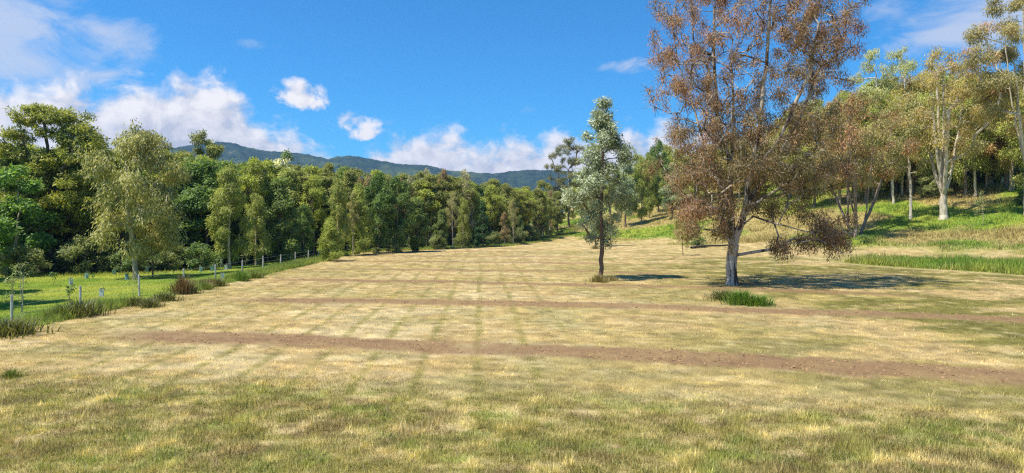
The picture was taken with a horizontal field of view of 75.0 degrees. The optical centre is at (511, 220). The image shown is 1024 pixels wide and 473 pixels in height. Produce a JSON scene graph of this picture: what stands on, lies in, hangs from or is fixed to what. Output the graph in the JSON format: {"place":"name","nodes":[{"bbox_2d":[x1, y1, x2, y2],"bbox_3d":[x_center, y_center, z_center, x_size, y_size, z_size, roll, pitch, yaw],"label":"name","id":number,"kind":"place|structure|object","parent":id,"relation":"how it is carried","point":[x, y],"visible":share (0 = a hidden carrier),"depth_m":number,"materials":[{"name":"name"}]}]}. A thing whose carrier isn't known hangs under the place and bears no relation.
{"place":"outdoors","nodes":[
{"label":"outdoors","id":0,"kind":"place"},
{"bbox_2d":[0,248,359,328],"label":"fence line grass","id":1,"kind":"structure","parent":0,"point":[114,303],"depth_m":43.95,"materials":[{"name":"green plant"}]},
{"bbox_2d":[165,142,609,211],"bbox_3d":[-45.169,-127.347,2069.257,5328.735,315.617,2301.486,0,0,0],"label":"mountain ridge","id":2,"kind":"structure","parent":0,"point":[238,153],"depth_m":2457.03,"materials":[{"name":"green plant"}]},
{"bbox_2d":[0,151,1023,472],"bbox_3d":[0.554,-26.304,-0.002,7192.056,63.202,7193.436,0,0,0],"label":"ground","id":3,"kind":"structure","parent":0,"point":[618,249],"depth_m":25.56,"materials":[{"name":"beige plant"}]},
{"bbox_2d":[2,262,29,312],"bbox_3d":[-25.167,3.539,33.914,1.177,2.774,1.305,0,0,30],"label":"tree","id":4,"kind":"object","parent":3,"relation":"on","point":[12,279],"visible":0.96,"depth_m":33.85,"materials":[{"name":"green plant"}]},
{"bbox_2d":[0,155,47,269],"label":"tree","id":5,"kind":"object","parent":3,"relation":"on","point":[5,162],"visible":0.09,"depth_m":64.57,"materials":[{"name":"green plant"}]},
{"bbox_2d":[0,244,52,277],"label":"bush","id":6,"kind":"object","parent":3,"relation":"on","point":[36,257],"visible":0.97,"depth_m":57.76,"materials":[{"name":"green plant"}]},
{"bbox_2d":[0,159,59,232],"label":"tree","id":7,"kind":"object","parent":3,"relation":"on","point":[15,189],"visible":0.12,"depth_m":64.25,"materials":[{"name":"green plant"}]},
{"bbox_2d":[0,314,61,339],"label":"grass tussock","id":8,"kind":"object","parent":3,"relation":"on","point":[13,329],"depth_m":26.44,"materials":[{"name":"green plant"}]},
{"bbox_2d":[0,162,66,273],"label":"tree","id":9,"kind":"object","parent":3,"relation":"on","point":[12,230],"visible":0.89,"depth_m":60.05,"materials":[{"name":"green plant"}]},
{"bbox_2d":[16,153,76,259],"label":"tree","id":10,"kind":"object","parent":3,"relation":"on","point":[57,235],"visible":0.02,"depth_m":66.61,"materials":[{"name":"green plant"}]},
{"bbox_2d":[0,102,112,271],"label":"tree","id":11,"kind":"object","parent":3,"relation":"on","point":[50,115],"visible":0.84,"depth_m":63.09,"materials":[{"name":"green plant"}]},
{"bbox_2d":[41,157,103,260],"bbox_3d":[-42.813,-0.713,65.943,6.957,11.868,6.011,0,0,-27],"label":"tree","id":12,"kind":"object","parent":3,"relation":"on","point":[77,217],"visible":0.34,"depth_m":64.63,"materials":[{"name":"green plant"}]},
{"bbox_2d":[44,296,116,319],"bbox_3d":[-20.583,4.083,31.855,3.196,1.051,3.197,0,0,-20],"label":"grass tussock","id":13,"kind":"object","parent":3,"relation":"on","point":[87,311],"depth_m":31.58,"materials":[{"name":"green plant"}]},
{"bbox_2d":[53,235,114,273],"bbox_3d":[-39.984,3.199,62.026,4.990,3.890,5.287,0,0,34],"label":"bush","id":14,"kind":"object","parent":3,"relation":"on","point":[74,248],"visible":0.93,"depth_m":61.51,"materials":[{"name":"green plant"}]},
{"bbox_2d":[79,150,158,268],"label":"tree","id":15,"kind":"object","parent":3,"relation":"on","point":[94,190],"visible":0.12,"depth_m":66.23,"materials":[{"name":"green plant"}]},
{"bbox_2d":[109,251,138,271],"bbox_3d":[-36.673,3.913,62.984,2.777,2.359,3.069,0,0,17],"label":"bush","id":16,"kind":"object","parent":3,"relation":"on","point":[126,266],"visible":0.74,"depth_m":62.66,"materials":[{"name":"green plant"}]},
{"bbox_2d":[74,118,192,277],"bbox_3d":[-31.976,-1.791,56.876,9.063,13.880,8.788,0,0,-34],"label":"tree","id":17,"kind":"object","parent":3,"relation":"on","point":[135,144],"visible":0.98,"depth_m":56.04,"materials":[{"name":"green plant"}]},
{"bbox_2d":[135,296,165,308],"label":"grass tussock","id":18,"kind":"object","parent":3,"relation":"on","point":[149,303],"depth_m":34.85,"materials":[{"name":"green plant"}]},
{"bbox_2d":[127,217,180,276],"bbox_3d":[-31.339,2.390,57.853,4.608,5.444,4.214,0,0,0],"label":"tree","id":19,"kind":"object","parent":3,"relation":"on","point":[152,238],"visible":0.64,"depth_m":57.53,"materials":[{"name":"green plant"}]},
{"bbox_2d":[0,252,323,325],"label":"paddock grass","id":20,"kind":"structure","parent":3,"relation":"on","point":[63,275],"depth_m":51.00,"materials":[{"name":"green plant"}]},
{"bbox_2d":[147,290,184,301],"bbox_3d":[-19.513,4.240,37.660,2.406,0.685,2.405,0,0,14],"label":"grass tussock","id":21,"kind":"object","parent":3,"relation":"on","point":[163,296],"depth_m":37.49,"materials":[{"name":"green plant"}]},
{"bbox_2d":[147,241,187,269],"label":"bush","id":22,"kind":"object","parent":3,"relation":"on","point":[170,264],"visible":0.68,"depth_m":65.25,"materials":[{"name":"green plant"}]},
{"bbox_2d":[10,248,344,318],"bbox_3d":[-22.500,4.028,62.750,0.162,1.601,65.617,0,0,0],"label":"wire fence","id":23,"kind":"object","parent":3,"relation":"on","point":[11,299],"visible":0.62,"depth_m":40.22,"materials":[{"name":"grey metal"}]},
{"bbox_2d":[147,160,214,255],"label":"tree","id":24,"kind":"object","parent":3,"relation":"on","point":[183,193],"visible":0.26,"depth_m":70.92,"materials":[{"name":"green plant"}]},
{"bbox_2d":[169,273,196,294],"bbox_3d":[-20.618,3.900,41.783,1.925,1.460,2.292,0,0,-28],"label":"grass tussock","id":25,"kind":"object","parent":3,"relation":"on","point":[180,284],"depth_m":41.35,"materials":[{"name":"brown plant"}]},
{"bbox_2d":[172,129,225,161],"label":"tree","id":26,"kind":"object","parent":3,"relation":"on","point":[213,151],"visible":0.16,"depth_m":91.54,"materials":[{"name":"green plant"}]},
{"bbox_2d":[176,241,224,269],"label":"bush","id":27,"kind":"object","parent":3,"relation":"on","point":[205,261],"visible":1,"depth_m":66.09,"materials":[{"name":"green plant"}]},
{"bbox_2d":[172,157,239,254],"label":"tree","id":28,"kind":"object","parent":3,"relation":"on","point":[209,168],"visible":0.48,"depth_m":71.54,"materials":[{"name":"green plant"}]},
{"bbox_2d":[210,158,245,243],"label":"tree","id":29,"kind":"object","parent":3,"relation":"on","point":[222,162],"visible":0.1,"depth_m":78.23,"materials":[{"name":"green plant"}]},
{"bbox_2d":[205,162,257,268],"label":"tree","id":30,"kind":"object","parent":3,"relation":"on","point":[219,224],"visible":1,"depth_m":67.68,"materials":[{"name":"green plant"}]},
{"bbox_2d":[215,168,259,262],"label":"tree","id":31,"kind":"object","parent":3,"relation":"on","point":[235,229],"visible":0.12,"depth_m":77.12,"materials":[{"name":"green plant"}]},
{"bbox_2d":[231,156,276,262],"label":"tree","id":32,"kind":"object","parent":3,"relation":"on","point":[250,181],"visible":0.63,"depth_m":75.48,"materials":[{"name":"green plant"}]},
{"bbox_2d":[246,193,270,264],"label":"tree","id":33,"kind":"object","parent":3,"relation":"on","point":[259,232],"visible":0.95,"depth_m":71.82,"materials":[{"name":"green plant"}]},
{"bbox_2d":[254,176,302,261],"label":"tree","id":34,"kind":"object","parent":3,"relation":"on","point":[282,203],"visible":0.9,"depth_m":75.31,"materials":[{"name":"green plant"}]},
{"bbox_2d":[0,226,566,273],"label":"undergrowth","id":35,"kind":"object","parent":3,"relation":"on","point":[55,267],"visible":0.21,"depth_m":66.59,"materials":[{"name":"green plant"}]},
{"bbox_2d":[272,149,294,175],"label":"tree","id":36,"kind":"object","parent":3,"relation":"on","point":[286,157],"visible":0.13,"depth_m":95.48,"materials":[{"name":"green plant"}]},
{"bbox_2d":[276,167,311,238],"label":"tree","id":37,"kind":"object","parent":3,"relation":"on","point":[291,187],"visible":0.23,"depth_m":88.16,"materials":[{"name":"green plant"}]},
{"bbox_2d":[290,204,314,257],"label":"tree","id":38,"kind":"object","parent":3,"relation":"on","point":[302,224],"visible":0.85,"depth_m":79.82,"materials":[{"name":"green plant"}]},
{"bbox_2d":[282,163,325,234],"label":"tree","id":39,"kind":"object","parent":3,"relation":"on","point":[305,176],"visible":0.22,"depth_m":89.98,"materials":[{"name":"green plant"}]},
{"bbox_2d":[298,174,328,255],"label":"tree","id":40,"kind":"object","parent":3,"relation":"on","point":[321,199],"visible":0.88,"depth_m":87.93,"materials":[{"name":"green plant"}]},
{"bbox_2d":[304,176,331,251],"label":"tree","id":41,"kind":"object","parent":3,"relation":"on","point":[317,233],"visible":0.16,"depth_m":95.13,"materials":[{"name":"green plant"}]},
{"bbox_2d":[304,171,351,221],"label":"tree","id":42,"kind":"object","parent":3,"relation":"on","point":[330,178],"visible":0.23,"depth_m":96.16,"materials":[{"name":"green plant"}]},
{"bbox_2d":[316,216,345,261],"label":"tree","id":43,"kind":"object","parent":3,"relation":"on","point":[335,250],"visible":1,"depth_m":73.66,"materials":[{"name":"green plant"}]},
{"bbox_2d":[324,176,353,248],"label":"tree","id":44,"kind":"object","parent":3,"relation":"on","point":[339,198],"visible":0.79,"depth_m":83.78,"materials":[{"name":"green plant"}]},
{"bbox_2d":[335,169,367,249],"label":"tree","id":45,"kind":"object","parent":3,"relation":"on","point":[349,176],"visible":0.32,"depth_m":99.25,"materials":[{"name":"green plant"}]},
{"bbox_2d":[346,191,360,254],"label":"tree","id":46,"kind":"object","parent":3,"relation":"on","point":[352,212],"visible":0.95,"depth_m":86.70,"materials":[{"name":"green plant"}]},
{"bbox_2d":[344,181,375,254],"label":"tree","id":47,"kind":"object","parent":3,"relation":"on","point":[363,240],"visible":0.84,"depth_m":87.50,"materials":[{"name":"green plant"}]},
{"bbox_2d":[363,170,397,250],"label":"tree","id":48,"kind":"object","parent":3,"relation":"on","point":[379,204],"visible":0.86,"depth_m":91.17,"materials":[{"name":"green plant"}]},
{"bbox_2d":[381,174,415,248],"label":"tree","id":49,"kind":"object","parent":3,"relation":"on","point":[400,225],"visible":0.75,"depth_m":93.67,"materials":[{"name":"green plant"}]},
{"bbox_2d":[406,196,430,250],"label":"tree","id":50,"kind":"object","parent":3,"relation":"on","point":[414,241],"visible":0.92,"depth_m":96.47,"materials":[{"name":"green plant"}]},
{"bbox_2d":[406,180,447,226],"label":"tree","id":51,"kind":"object","parent":3,"relation":"on","point":[426,192],"visible":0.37,"depth_m":109.72,"materials":[{"name":"green plant"}]},
{"bbox_2d":[412,174,447,246],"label":"tree","id":52,"kind":"object","parent":3,"relation":"on","point":[429,178],"visible":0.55,"depth_m":110.87,"materials":[{"name":"green plant"}]},
{"bbox_2d":[432,208,448,247],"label":"tree","id":53,"kind":"object","parent":3,"relation":"on","point":[442,222],"visible":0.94,"depth_m":103.53,"materials":[{"name":"green plant"}]},
{"bbox_2d":[427,175,461,233],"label":"tree","id":54,"kind":"object","parent":3,"relation":"on","point":[439,187],"visible":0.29,"depth_m":113.25,"materials":[{"name":"green plant"}]},
{"bbox_2d":[437,168,456,235],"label":"tree","id":55,"kind":"object","parent":3,"relation":"on","point":[443,176],"visible":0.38,"depth_m":113.78,"materials":[{"name":"green plant"}]},
{"bbox_2d":[445,191,460,248],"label":"tree","id":56,"kind":"object","parent":3,"relation":"on","point":[453,205],"visible":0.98,"depth_m":104.80,"materials":[{"name":"green plant"}]},
{"bbox_2d":[441,175,479,244],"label":"tree","id":57,"kind":"object","parent":3,"relation":"on","point":[472,191],"visible":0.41,"depth_m":114.78,"materials":[{"name":"green plant"}]},
{"bbox_2d":[457,197,471,245],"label":"tree","id":58,"kind":"object","parent":3,"relation":"on","point":[463,209],"visible":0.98,"depth_m":107.77,"materials":[{"name":"green plant"}]},
{"bbox_2d":[456,168,475,229],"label":"tree","id":59,"kind":"object","parent":3,"relation":"on","point":[472,222],"visible":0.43,"depth_m":117.69,"materials":[{"name":"green plant"}]},
{"bbox_2d":[458,181,481,240],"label":"tree","id":60,"kind":"object","parent":3,"relation":"on","point":[474,214],"visible":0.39,"depth_m":120.20,"materials":[{"name":"green plant"}]},
{"bbox_2d":[351,215,608,252],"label":"grass strip","id":61,"kind":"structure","parent":3,"relation":"on","point":[568,231],"depth_m":117.16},
{"bbox_2d":[472,198,490,245],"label":"tree","id":62,"kind":"object","parent":3,"relation":"on","point":[484,221],"visible":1,"depth_m":110.60,"materials":[{"name":"green plant"}]},
{"bbox_2d":[477,184,502,242],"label":"tree","id":63,"kind":"object","parent":3,"relation":"on","point":[492,204],"visible":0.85,"depth_m":119.58,"materials":[{"name":"green plant"}]},
{"bbox_2d":[479,190,505,231],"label":"tree","id":64,"kind":"object","parent":3,"relation":"on","point":[497,221],"visible":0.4,"depth_m":122.32,"materials":[{"name":"green plant"}]},
{"bbox_2d":[495,195,512,240],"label":"tree","id":65,"kind":"object","parent":3,"relation":"on","point":[504,203],"visible":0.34,"depth_m":124.22,"materials":[{"name":"green plant"}]},
{"bbox_2d":[499,183,519,240],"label":"tree","id":66,"kind":"object","parent":3,"relation":"on","point":[508,191],"visible":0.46,"depth_m":127.63,"materials":[{"name":"green plant"}]},
{"bbox_2d":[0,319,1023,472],"bbox_3d":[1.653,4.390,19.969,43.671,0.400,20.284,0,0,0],"label":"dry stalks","id":67,"kind":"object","parent":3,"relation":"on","point":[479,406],"visible":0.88,"depth_m":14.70,"materials":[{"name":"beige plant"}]},
{"bbox_2d":[508,199,518,236],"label":"tree","id":68,"kind":"object","parent":3,"relation":"on","point":[516,219],"visible":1,"depth_m":117.99,"materials":[{"name":"green plant"}]},
{"bbox_2d":[508,227,528,242],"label":"bush","id":69,"kind":"object","parent":3,"relation":"on","point":[518,232],"visible":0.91,"depth_m":120.32,"materials":[{"name":"green plant"}]},
{"bbox_2d":[507,190,535,224],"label":"tree","id":70,"kind":"object","parent":3,"relation":"on","point":[531,205],"visible":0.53,"depth_m":130.51,"materials":[{"name":"green plant"}]},
{"bbox_2d":[523,225,540,240],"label":"bush","id":71,"kind":"object","parent":3,"relation":"on","point":[530,230],"visible":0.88,"depth_m":131.35,"materials":[{"name":"green plant"}]},
{"bbox_2d":[528,187,548,231],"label":"tree","id":72,"kind":"object","parent":3,"relation":"on","point":[540,196],"visible":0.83,"depth_m":139.72,"materials":[{"name":"green plant"}]},
{"bbox_2d":[542,198,556,237],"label":"tree","id":73,"kind":"object","parent":3,"relation":"on","point":[547,210],"visible":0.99,"depth_m":139.82,"materials":[{"name":"green plant"}]},
{"bbox_2d":[543,146,566,193],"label":"tree","id":74,"kind":"object","parent":3,"relation":"on","point":[552,156],"visible":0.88,"depth_m":167.89,"materials":[{"name":"green plant"}]},
{"bbox_2d":[549,191,569,233],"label":"tree","id":75,"kind":"object","parent":3,"relation":"on","point":[561,216],"visible":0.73,"depth_m":149.09,"materials":[{"name":"green plant"}]},
{"bbox_2d":[555,136,584,227],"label":"tree","id":76,"kind":"object","parent":3,"relation":"on","point":[567,141],"visible":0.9,"depth_m":162.06,"materials":[{"name":"green plant"}]},
{"bbox_2d":[119,270,1021,383],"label":"soil clods","id":77,"kind":"object","parent":3,"relation":"on","point":[791,367],"visible":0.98,"depth_m":23.58,"materials":[{"name":"brown soil"}]},
{"bbox_2d":[560,96,639,277],"bbox_3d":[6.944,-2.423,50.912,6.706,14.381,5.256,0,0,-34],"label":"tree","id":78,"kind":"object","parent":3,"relation":"on","point":[604,126],"visible":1,"depth_m":50.53,"materials":[{"name":"green plant"}]},
{"bbox_2d":[603,161,620,214],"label":"tree","id":79,"kind":"object","parent":3,"relation":"on","point":[605,195],"visible":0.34,"depth_m":193.70,"materials":[{"name":"green plant"}]},
{"bbox_2d":[614,149,638,226],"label":"tree","id":80,"kind":"object","parent":3,"relation":"on","point":[628,170],"visible":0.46,"depth_m":145.91,"materials":[{"name":"green plant"}]},
{"bbox_2d":[632,155,652,222],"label":"tree","id":81,"kind":"object","parent":3,"relation":"on","point":[643,188],"visible":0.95,"depth_m":147.15,"materials":[{"name":"green plant"}]},
{"bbox_2d":[645,154,657,217],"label":"tree","id":82,"kind":"object","parent":3,"relation":"on","point":[653,189],"visible":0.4,"depth_m":153.15,"materials":[{"name":"green plant"}]},
{"bbox_2d":[649,138,672,211],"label":"tree","id":83,"kind":"object","parent":3,"relation":"on","point":[658,147],"visible":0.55,"depth_m":158.95,"materials":[{"name":"green plant"}]},
{"bbox_2d":[658,162,683,218],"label":"tree","id":84,"kind":"object","parent":3,"relation":"on","point":[669,199],"visible":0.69,"depth_m":144.18,"materials":[{"name":"green plant"}]},
{"bbox_2d":[702,288,733,301],"bbox_3d":[12.025,4.163,38.040,2.907,0.731,2.909,0,0,-27],"label":"grass tussock","id":85,"kind":"object","parent":3,"relation":"on","point":[717,295],"depth_m":37.86,"materials":[{"name":"green plant"}]},
{"bbox_2d":[719,287,757,306],"bbox_3d":[12.229,4.047,35.914,2.431,1.058,2.597,0,0,36],"label":"grass tussock","id":86,"kind":"object","parent":3,"relation":"on","point":[734,298],"depth_m":35.65,"materials":[{"name":"green plant"}]},
{"bbox_2d":[640,0,872,285],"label":"tree","id":87,"kind":"object","parent":3,"relation":"on","point":[748,163],"visible":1,"depth_m":44.45,"materials":[{"name":"brown plant"}]},
{"bbox_2d":[739,293,779,306],"bbox_3d":[13.029,4.198,35.539,2.464,0.705,2.632,0,0,35],"label":"grass tussock","id":88,"kind":"object","parent":3,"relation":"on","point":[762,300],"depth_m":35.25,"materials":[{"name":"green plant"}]},
{"bbox_2d":[528,167,1023,274],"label":"slope grass","id":89,"kind":"structure","parent":3,"relation":"on","point":[1004,265],"depth_m":94.24,"materials":[{"name":"green plant"}]},
{"bbox_2d":[788,133,839,207],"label":"tree","id":90,"kind":"object","parent":3,"relation":"on","point":[805,148],"visible":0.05,"depth_m":121.73,"materials":[{"name":"green plant"}]},
{"bbox_2d":[799,98,868,203],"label":"tree","id":91,"kind":"object","parent":3,"relation":"on","point":[839,179],"visible":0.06,"depth_m":120.02,"materials":[{"name":"green plant"}]},
{"bbox_2d":[838,102,888,201],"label":"tree","id":92,"kind":"object","parent":3,"relation":"on","point":[872,111],"visible":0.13,"depth_m":117.80,"materials":[{"name":"green plant"}]},
{"bbox_2d":[808,87,922,237],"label":"tree","id":93,"kind":"object","parent":3,"relation":"on","point":[864,136],"visible":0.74,"depth_m":93.51,"materials":[{"name":"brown plant"}]},
{"bbox_2d":[846,48,900,196],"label":"tree","id":94,"kind":"object","parent":3,"relation":"on","point":[871,57],"visible":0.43,"depth_m":121.19,"materials":[{"name":"green plant"}]},
{"bbox_2d":[868,102,910,203],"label":"tree","id":95,"kind":"object","parent":3,"relation":"on","point":[878,145],"visible":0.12,"depth_m":112.91,"materials":[{"name":"green plant"}]},
{"bbox_2d":[865,91,922,197],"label":"tree","id":96,"kind":"object","parent":3,"relation":"on","point":[885,103],"visible":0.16,"depth_m":117.17,"materials":[{"name":"green plant"}]},
{"bbox_2d":[869,45,929,194],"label":"tree","id":97,"kind":"object","parent":3,"relation":"on","point":[902,68],"visible":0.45,"depth_m":117.80,"materials":[{"name":"green plant"}]},
{"bbox_2d":[877,81,934,192],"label":"tree","id":98,"kind":"object","parent":3,"relation":"on","point":[907,179],"visible":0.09,"depth_m":117.71,"materials":[{"name":"green plant"}]},
{"bbox_2d":[880,97,943,218],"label":"tree","id":99,"kind":"object","parent":3,"relation":"on","point":[915,131],"visible":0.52,"depth_m":98.81,"materials":[{"name":"green plant"}]},
{"bbox_2d":[906,68,960,195],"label":"tree","id":100,"kind":"object","parent":3,"relation":"on","point":[935,112],"visible":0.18,"depth_m":111.74,"materials":[{"name":"green plant"}]},
{"bbox_2d":[915,173,953,197],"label":"bush","id":101,"kind":"object","parent":3,"relation":"on","point":[931,187],"visible":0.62,"depth_m":111.22,"materials":[{"name":"green plant"}]},
{"bbox_2d":[883,46,1016,219],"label":"tree","id":102,"kind":"object","parent":3,"relation":"on","point":[943,161],"visible":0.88,"depth_m":95.39,"materials":[{"name":"green plant"}]},
{"bbox_2d":[929,75,1002,196],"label":"tree","id":103,"kind":"object","parent":3,"relation":"on","point":[980,165],"visible":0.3,"depth_m":106.37,"materials":[{"name":"green plant"}]},
{"bbox_2d":[952,92,1000,196],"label":"tree","id":104,"kind":"object","parent":3,"relation":"on","point":[983,143],"visible":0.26,"depth_m":105.17,"materials":[{"name":"green plant"}]},
{"bbox_2d":[956,0,1023,214],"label":"tree","id":105,"kind":"object","parent":3,"relation":"on","point":[1002,83],"visible":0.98,"depth_m":89.70,"materials":[{"name":"green plant"}]},
{"bbox_2d":[976,87,1021,187],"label":"tree","id":106,"kind":"object","parent":3,"relation":"on","point":[1005,175],"visible":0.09,"depth_m":107.02,"materials":[{"name":"green plant"}]},
{"bbox_2d":[976,81,1023,190],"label":"tree","id":107,"kind":"object","parent":3,"relation":"on","point":[1009,163],"visible":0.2,"depth_m":104.11,"materials":[{"name":"green plant"}]},
{"bbox_2d":[994,89,1023,187],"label":"tree","id":108,"kind":"object","parent":3,"relation":"on","point":[1007,153],"visible":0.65,"depth_m":100.20,"materials":[{"name":"green plant"}]},
{"bbox_2d":[0,370,1023,472],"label":"foreground grass","id":109,"kind":"structure","parent":0,"point":[334,468],"depth_m":13.71,"materials":[{"name":"plant"}]},
{"bbox_2d":[0,0,1023,174],"label":"sky","id":110,"kind":"structure","parent":0,"point":[477,86],"materials":[{"name":"blue"}]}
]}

